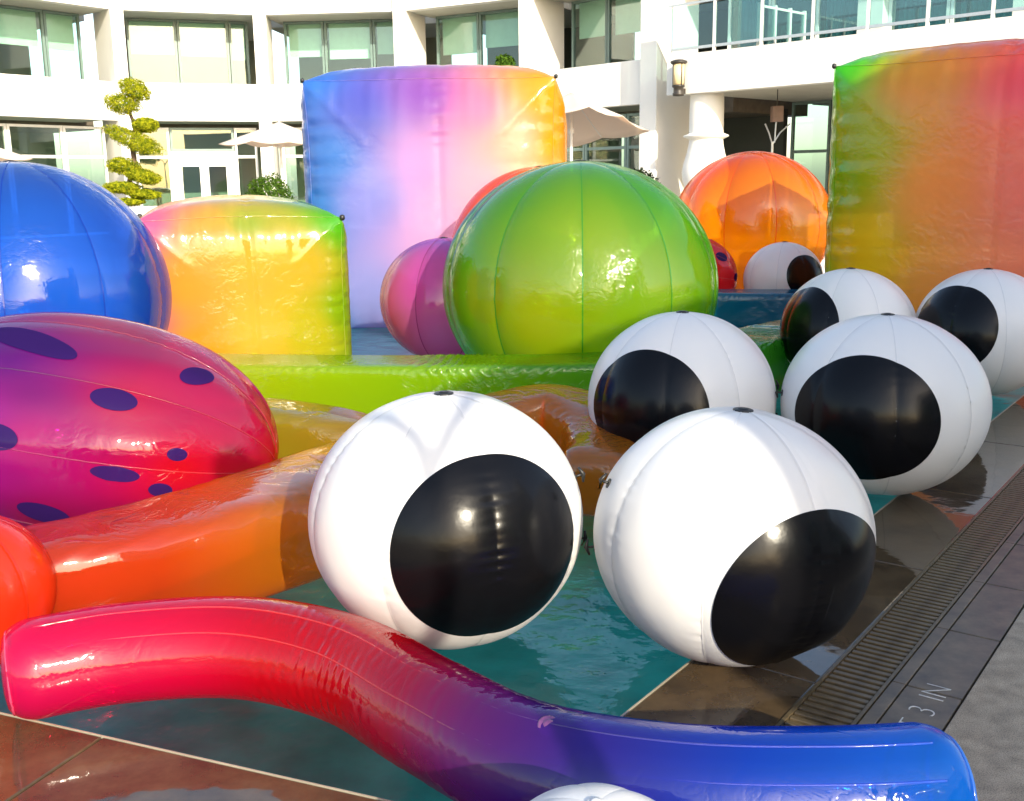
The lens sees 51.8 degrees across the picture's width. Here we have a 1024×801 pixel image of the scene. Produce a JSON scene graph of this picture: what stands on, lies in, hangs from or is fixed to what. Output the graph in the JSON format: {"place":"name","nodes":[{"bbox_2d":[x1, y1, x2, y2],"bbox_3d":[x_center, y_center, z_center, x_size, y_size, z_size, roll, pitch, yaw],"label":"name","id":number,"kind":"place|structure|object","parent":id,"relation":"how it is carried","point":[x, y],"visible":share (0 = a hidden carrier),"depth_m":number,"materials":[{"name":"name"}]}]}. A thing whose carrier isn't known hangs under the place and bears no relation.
{"place":"outdoors","nodes":[
{"label":"outdoors","id":0,"kind":"place"},
{"bbox_2d":[0,0,807,205],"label":"hotel building","id":1,"kind":"structure","parent":0,"point":[203,70],"depth_m":31.36,"materials":[{"name":"paint"}]},
{"bbox_2d":[0,123,8,150],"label":"window","id":2,"kind":"structure","parent":1,"relation":"in","point":[3,125],"depth_m":28.88,"materials":[{"name":"white metal"}]},
{"bbox_2d":[0,5,48,76],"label":"window","id":3,"kind":"structure","parent":1,"relation":"in","point":[17,24],"depth_m":29.88,"materials":[{"name":"green glass"}]},
{"bbox_2d":[6,124,65,169],"bbox_3d":[-13.363,-6.198,29.823,0.090,3.120,1.616,8,15,37],"label":"window","id":4,"kind":"structure","parent":1,"relation":"in","point":[62,156],"depth_m":29.81,"materials":[{"name":"white metal"}]},
{"bbox_2d":[42,10,84,79],"bbox_3d":[-13.136,-9.892,30.873,0.240,2.800,1.107,8,15,37],"label":"window","id":5,"kind":"structure","parent":1,"relation":"in","point":[58,26],"depth_m":30.80,"materials":[{"name":"green glass"}]},
{"bbox_2d":[62,126,108,184],"bbox_3d":[-12.460,-6.447,30.966,0.090,3.120,1.299,8,15,37],"label":"window","id":6,"kind":"structure","parent":1,"relation":"in","point":[104,157],"depth_m":30.82,"materials":[{"name":"white metal"}]},
{"bbox_2d":[125,18,179,82],"bbox_3d":[-10.971,-10.220,32.316,1.437,2.800,0.240,-5,12,-18],"label":"window","id":7,"kind":"structure","parent":1,"relation":"in","point":[147,36],"depth_m":32.21,"materials":[{"name":"white glass"}]},
{"bbox_2d":[136,128,173,205],"bbox_3d":[-10.863,-6.708,32.125,0.980,3.120,0.090,-5,12,-18],"label":"window","id":8,"kind":"structure","parent":1,"relation":"in","point":[168,157],"depth_m":32.02,"materials":[{"name":"white metal"}]},
{"bbox_2d":[177,161,205,199],"bbox_3d":[-9.841,-6.297,32.505,0.781,2.095,0.120,-5,12,-18],"label":"door","id":9,"kind":"structure","parent":1,"relation":"in","point":[200,164],"depth_m":32.36,"materials":[{"name":"white metal"}]},
{"bbox_2d":[169,128,234,150],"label":"window","id":10,"kind":"structure","parent":1,"relation":"in","point":[170,129],"depth_m":32.27,"materials":[{"name":"white metal"}]},
{"bbox_2d":[176,19,230,83],"bbox_3d":[-9.551,-10.335,32.786,1.524,2.800,0.240,-5,12,-18],"label":"window","id":11,"kind":"structure","parent":1,"relation":"in","point":[204,38],"depth_m":32.68,"materials":[{"name":"white glass"}]},
{"bbox_2d":[204,161,231,195],"bbox_3d":[-9.094,-6.358,32.752,0.781,2.095,0.120,-5,12,-18],"label":"door","id":12,"kind":"structure","parent":1,"relation":"in","point":[206,163],"depth_m":32.60,"materials":[{"name":"white metal"}]},
{"bbox_2d":[228,21,250,83],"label":"window","id":13,"kind":"structure","parent":1,"relation":"in","point":[236,29],"depth_m":33.01,"materials":[{"name":"white glass"}]},
{"bbox_2d":[234,128,258,194],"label":"window","id":14,"kind":"structure","parent":1,"relation":"in","point":[237,156],"depth_m":32.81,"materials":[{"name":"white metal"}]},
{"bbox_2d":[282,127,302,188],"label":"window","id":15,"kind":"structure","parent":1,"relation":"in","point":[285,156],"depth_m":32.99,"materials":[{"name":"white metal"}]},
{"bbox_2d":[283,21,325,83],"bbox_3d":[-6.492,-10.476,33.277,1.267,2.800,0.240,0,12,5],"label":"window","id":16,"kind":"structure","parent":1,"relation":"in","point":[306,38],"depth_m":33.18,"materials":[{"name":"green glass"}]},
{"bbox_2d":[324,20,373,72],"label":"window","id":17,"kind":"structure","parent":1,"relation":"in","point":[348,39],"depth_m":33.07,"materials":[{"name":"green glass"}]},
{"bbox_2d":[372,19,393,66],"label":"window","id":18,"kind":"structure","parent":1,"relation":"in","point":[385,43],"depth_m":32.94,"materials":[{"name":"green glass"}]},
{"bbox_2d":[436,12,479,64],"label":"window","id":19,"kind":"structure","parent":1,"relation":"in","point":[460,31],"depth_m":32.21,"materials":[{"name":"green glass"}]},
{"bbox_2d":[479,8,518,64],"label":"window","id":20,"kind":"structure","parent":1,"relation":"in","point":[502,30],"depth_m":31.51,"materials":[{"name":"green glass"}]},
{"bbox_2d":[567,144,584,159],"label":"window","id":21,"kind":"structure","parent":1,"relation":"in","point":[582,149],"depth_m":29.34,"materials":[{"name":"white metal"}]},
{"bbox_2d":[571,0,606,67],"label":"window","id":22,"kind":"structure","parent":1,"relation":"in","point":[592,13],"depth_m":29.72,"materials":[{"name":"green glass"}]},
{"bbox_2d":[585,114,626,166],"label":"window","id":23,"kind":"structure","parent":1,"relation":"in","point":[587,148],"depth_m":28.56,"materials":[{"name":"white metal"}]},
{"bbox_2d":[607,0,640,62],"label":"window","id":24,"kind":"structure","parent":1,"relation":"in","point":[627,12],"depth_m":28.86,"materials":[{"name":"green glass"}]},
{"bbox_2d":[626,113,639,168],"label":"window","id":25,"kind":"structure","parent":1,"relation":"in","point":[628,157],"depth_m":28.09,"materials":[{"name":"metal"}]},
{"bbox_2d":[0,328,1023,800],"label":"pool basin","id":26,"kind":"object","parent":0,"point":[582,642],"depth_m":6.51,"materials":[{"name":"teal liquid"}]},
{"bbox_2d":[0,395,1023,800],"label":"pool rim","id":27,"kind":"object","parent":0,"point":[316,783],"depth_m":3.27,"materials":[{"name":"stone"}]},
{"bbox_2d":[351,327,1011,396],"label":"pool water","id":28,"kind":"structure","parent":0,"point":[382,333],"depth_m":11.82,"materials":[{"name":"blue liquid"}]},
{"bbox_2d":[0,515,56,647],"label":"beach ball","id":29,"kind":"object","parent":28,"relation":"on","point":[28,579],"visible":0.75,"depth_m":3.67,"materials":[{"name":"red plastic"}]},
{"bbox_2d":[0,160,171,330],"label":"beach ball","id":30,"kind":"object","parent":28,"relation":"on","point":[71,242],"visible":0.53,"depth_m":6.98,"materials":[{"name":"blue plastic"}]},
{"bbox_2d":[24,490,250,613],"bbox_3d":[-0.772,0.422,5.284,3.520,0.521,1.416,-8,14,-33],"label":"squiggle tube","id":31,"kind":"object","parent":28,"relation":"on","point":[179,543],"visible":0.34,"depth_m":4.11,"materials":[{"name":"orange plastic"}]},
{"bbox_2d":[0,312,278,525],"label":"spotted dome","id":32,"kind":"structure","parent":28,"relation":"on","point":[98,412],"depth_m":4.88,"materials":[{"name":"pink plastic"}]},
{"bbox_2d":[137,194,351,354],"bbox_3d":[-2.372,-0.938,9.196,1.752,1.687,1.752,-4,12,-17],"label":"inflatable cube","id":33,"kind":"object","parent":28,"relation":"on","point":[255,274],"visible":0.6,"depth_m":8.39,"materials":[{"name":"plastic"}]},
{"bbox_2d":[267,398,366,480],"bbox_3d":[-1.708,0.221,6.455,2.064,0.445,0.540,2,12,11],"label":"squiggle tube","id":34,"kind":"object","parent":28,"relation":"on","point":[310,434],"visible":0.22,"depth_m":6.11,"materials":[{"name":"yellow plastic"}]},
{"bbox_2d":[380,237,464,354],"bbox_3d":[-0.639,-0.964,10.111,1.253,1.200,1.261,-1,12,0],"label":"beach ball","id":35,"kind":"object","parent":28,"relation":"on","point":[413,313],"visible":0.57,"depth_m":9.64,"materials":[{"name":"pink plastic"}]},
{"bbox_2d":[300,64,566,328],"bbox_3d":[-0.894,-2.687,13.892,3.287,3.208,3.285,-1,12,0],"label":"inflatable cube","id":36,"kind":"object","parent":28,"relation":"on","point":[398,160],"visible":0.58,"depth_m":12.24,"materials":[{"name":"multicoloured plastic"}]},
{"bbox_2d":[308,390,587,649],"bbox_3d":[-0.236,0.437,3.959,1.050,0.963,1.036,-1,12,0],"label":"inflatable eyeball","id":37,"kind":"object","parent":28,"relation":"on","point":[445,520],"visible":0.99,"depth_m":3.57,"materials":[{"name":"white plastic"}]},
{"bbox_2d":[452,166,539,237],"bbox_3d":[0.309,-1.583,11.412,1.949,1.875,1.972,-1,12,0],"label":"beach ball","id":38,"kind":"object","parent":28,"relation":"on","point":[479,195],"visible":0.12,"depth_m":11.03,"materials":[{"name":"red plastic"}]},
{"bbox_2d":[217,320,789,427],"bbox_3d":[-0.118,-0.192,8.273,6.587,0.480,1.964,-4,12,-14],"label":"pool float","id":39,"kind":"object","parent":28,"relation":"on","point":[546,390],"visible":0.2,"depth_m":7.47,"materials":[{"name":"green plastic"}]},
{"bbox_2d":[442,160,717,354],"bbox_3d":[0.572,-0.970,8.937,2.323,2.089,2.322,-1,12,0],"label":"beach ball","id":40,"kind":"object","parent":28,"relation":"in","point":[579,256],"visible":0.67,"depth_m":8.00,"materials":[{"name":"green plastic"}]},
{"bbox_2d":[588,310,779,463],"bbox_3d":[0.970,-0.004,5.936,1.084,1.008,1.064,-1,12,0],"label":"inflatable eyeball","id":41,"kind":"object","parent":28,"relation":"on","point":[650,373],"visible":0.72,"depth_m":5.55,"materials":[{"name":"white plastic"}]},
{"bbox_2d":[709,239,736,288],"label":"spotted dome","id":42,"kind":"structure","parent":28,"relation":"on","point":[727,270],"depth_m":13.23,"materials":[{"name":"red plastic"}]},
{"bbox_2d":[679,151,827,288],"bbox_3d":[3.620,-2.650,15.947,2.394,2.203,2.370,-1,12,0],"label":"beach ball","id":43,"kind":"object","parent":28,"relation":"in","point":[745,207],"visible":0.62,"depth_m":14.97,"materials":[{"name":"orange plastic"}]},
{"bbox_2d":[743,241,822,288],"bbox_3d":[3.388,-1.520,13.174,0.978,0.932,0.976,-1,12,0],"label":"inflatable eyeball","id":44,"kind":"object","parent":28,"relation":"on","point":[784,265],"visible":0.58,"depth_m":12.80,"materials":[{"name":"white plastic"}]},
{"bbox_2d":[780,267,916,362],"bbox_3d":[2.711,-0.570,8.523,1.059,1.008,1.047,-1,12,0],"label":"inflatable eyeball","id":45,"kind":"object","parent":28,"relation":"on","point":[816,305],"visible":0.56,"depth_m":8.18,"materials":[{"name":"white plastic"}]},
{"bbox_2d":[775,313,991,494],"bbox_3d":[2.002,0.016,5.750,1.127,0.992,1.095,-1,12,0],"label":"inflatable eyeball","id":46,"kind":"object","parent":28,"relation":"on","point":[888,404],"visible":0.85,"depth_m":5.34,"materials":[{"name":"white plastic"}]},
{"bbox_2d":[824,38,1023,312],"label":"inflatable cube","id":47,"kind":"object","parent":28,"relation":"on","point":[926,183],"visible":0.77,"depth_m":9.65,"materials":[{"name":"multicoloured plastic"}]},
{"bbox_2d":[916,268,1023,394],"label":"inflatable eyeball","id":48,"kind":"object","parent":28,"relation":"on","point":[979,313],"visible":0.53,"depth_m":7.92,"materials":[{"name":"white plastic"}]},
{"bbox_2d":[714,289,797,327],"bbox_3d":[2.436,-1.106,12.564,2.543,0.429,0.613,1,12,10],"label":"pool float","id":49,"kind":"object","parent":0,"point":[739,308],"visible":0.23,"depth_m":12.21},
{"bbox_2d":[821,257,824,272],"bbox_3d":[6.198,-2.815,19.001,1.600,1.080,1.120,-1,12,0],"label":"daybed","id":50,"kind":"object","parent":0,"point":[822,263],"visible":0.02,"depth_m":18.52,"materials":[{"name":"white fabric"}]},
{"bbox_2d":[944,608,1023,800],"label":"deck paving","id":51,"kind":"structure","parent":0,"point":[984,729],"depth_m":3.33,"materials":[{"name":"concrete"}]},
{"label":"terrace","id":52,"kind":"structure","parent":0,"visible":0},
{"bbox_2d":[0,148,31,161],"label":"parasol","id":53,"kind":"object","parent":52,"relation":"on","point":[5,155],"visible":0.82,"depth_m":25.27,"materials":[{"name":"fabric"}]},
{"bbox_2d":[98,76,165,215],"bbox_3d":[-9.404,-5.983,26.244,1.663,4.057,1.326,-1,12,0],"label":"cloud topiary","id":54,"kind":"object","parent":52,"relation":"on","point":[134,91],"visible":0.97,"depth_m":26.01,"materials":[{"name":"green plant"}]},
{"bbox_2d":[219,117,302,197],"bbox_3d":[-5.973,-5.763,27.385,2.292,3.080,2.292,5,13,27],"label":"parasol","id":55,"kind":"object","parent":52,"relation":"on","point":[279,135],"visible":0.73,"depth_m":26.68,"materials":[{"name":"fabric"}]},
{"bbox_2d":[245,171,294,199],"bbox_3d":[-6.251,-5.004,27.037,1.343,1.741,1.292,-1,12,0],"label":"boxwood bush","id":56,"kind":"object","parent":52,"relation":"on","point":[268,186],"visible":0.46,"depth_m":26.69,"materials":[{"name":"green plant"}]},
{"bbox_2d":[494,53,515,65],"bbox_3d":[-0.153,-6.058,25.296,0.720,4.361,0.720,-1,12,0],"label":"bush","id":57,"kind":"object","parent":52,"relation":"on","point":[504,60],"visible":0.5,"depth_m":24.76,"materials":[{"name":"green plant"}]},
{"bbox_2d":[563,87,648,160],"bbox_3d":[1.197,-4.660,21.300,2.395,3.220,2.395,9,15,38],"label":"parasol","id":58,"kind":"object","parent":52,"relation":"on","point":[588,121],"visible":0.62,"depth_m":21.48,"materials":[{"name":"fabric"}]},
{"bbox_2d":[634,167,660,182],"bbox_3d":[2.861,-4.374,23.622,1.179,1.674,1.124,-1,12,0],"label":"dark shrub","id":59,"kind":"object","parent":52,"relation":"on","point":[641,170],"visible":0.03,"depth_m":23.40,"materials":[{"name":"green plant"}]},
{"bbox_2d":[682,92,728,186],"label":"porch column","id":60,"kind":"structure","parent":52,"relation":"on","point":[706,136],"depth_m":24.82,"materials":[{"name":"white paint"}]},
{"bbox_2d":[667,0,1023,193],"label":"balcony wing","id":61,"kind":"structure","parent":52,"relation":"on","point":[793,51],"depth_m":23.34,"materials":[{"name":"white paint"}]},
{"bbox_2d":[670,59,686,95],"bbox_3d":[3.888,-7.529,24.593,0.400,0.830,0.400,-1,12,0],"label":"wall lantern","id":62,"kind":"object","parent":61,"relation":"attached to","point":[678,81],"depth_m":24.50,"materials":[{"name":"white glass"}]},
{"bbox_2d":[727,0,771,48],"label":"window","id":63,"kind":"structure","parent":61,"relation":"in","point":[747,9],"depth_m":26.29,"materials":[{"name":"teal glass"}]},
{"bbox_2d":[765,89,790,152],"bbox_3d":[6.307,-5.648,25.161,0.628,3.455,0.240,-1,12,0],"label":"hanging lantern","id":64,"kind":"object","parent":61,"relation":"hanging from","point":[776,113],"visible":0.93,"depth_m":24.84,"materials":[{"name":"metal"}]},
{"bbox_2d":[772,0,816,38],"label":"window","id":65,"kind":"structure","parent":61,"relation":"in","point":[774,2],"depth_m":25.34,"materials":[{"name":"white metal"}]},
{"bbox_2d":[790,100,831,193],"bbox_3d":[8.148,-6.423,28.864,0.090,3.420,1.180,-12,16,-43],"label":"window","id":66,"kind":"structure","parent":61,"relation":"in","point":[792,151],"depth_m":28.56,"materials":[{"name":"metal"}]},
{"bbox_2d":[828,104,832,179],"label":"window","id":67,"kind":"structure","parent":61,"relation":"in","point":[832,104],"depth_m":28.33,"materials":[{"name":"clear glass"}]},
{"bbox_2d":[815,0,857,38],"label":"window","id":68,"kind":"structure","parent":61,"relation":"in","point":[840,14],"depth_m":24.55,"materials":[{"name":"teal glass"}]},
{"bbox_2d":[887,0,950,30],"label":"window","id":69,"kind":"structure","parent":61,"relation":"in","point":[908,9],"depth_m":23.24,"materials":[{"name":"white metal"}]},
{"bbox_2d":[950,0,1012,22],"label":"window","id":70,"kind":"structure","parent":61,"relation":"in","point":[967,6],"depth_m":22.31,"materials":[{"name":"teal glass"}]},
{"label":"pool deck","id":71,"kind":"structure","parent":0,"visible":0},
{"bbox_2d":[0,396,1023,800],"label":"pool coping","id":72,"kind":"object","parent":71,"relation":"on","point":[916,532],"visible":0.48,"depth_m":3.49,"materials":[{"name":"stone"}]},
{"bbox_2d":[0,596,977,800],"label":"squiggle tube","id":73,"kind":"object","parent":72,"relation":"on","point":[447,727],"visible":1,"depth_m":2.92,"materials":[{"name":"plastic"}]},
{"bbox_2d":[584,406,875,666],"bbox_3d":[0.775,0.478,3.800,1.026,0.925,0.988,-1,12,0],"label":"inflatable eyeball","id":74,"kind":"object","parent":72,"relation":"on","point":[732,536],"visible":1,"depth_m":3.43,"materials":[{"name":"white plastic"}]},
{"bbox_2d":[531,783,654,800],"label":"white ball","id":75,"kind":"object","parent":71,"relation":"on","point":[594,792],"visible":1,"depth_m":2.20,"materials":[{"name":"white plastic"}]},
{"bbox_2d":[775,466,1023,725],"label":"drain grate","id":76,"kind":"object","parent":71,"relation":"on","point":[852,683],"visible":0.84,"depth_m":4.10,"materials":[{"name":"grey metal"}]},
{"bbox_2d":[857,519,1023,730],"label":"depth marker tiles","id":77,"kind":"object","parent":71,"relation":"on","point":[936,678],"visible":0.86,"depth_m":3.87,"materials":[{"name":"grey tile"}]}
]}

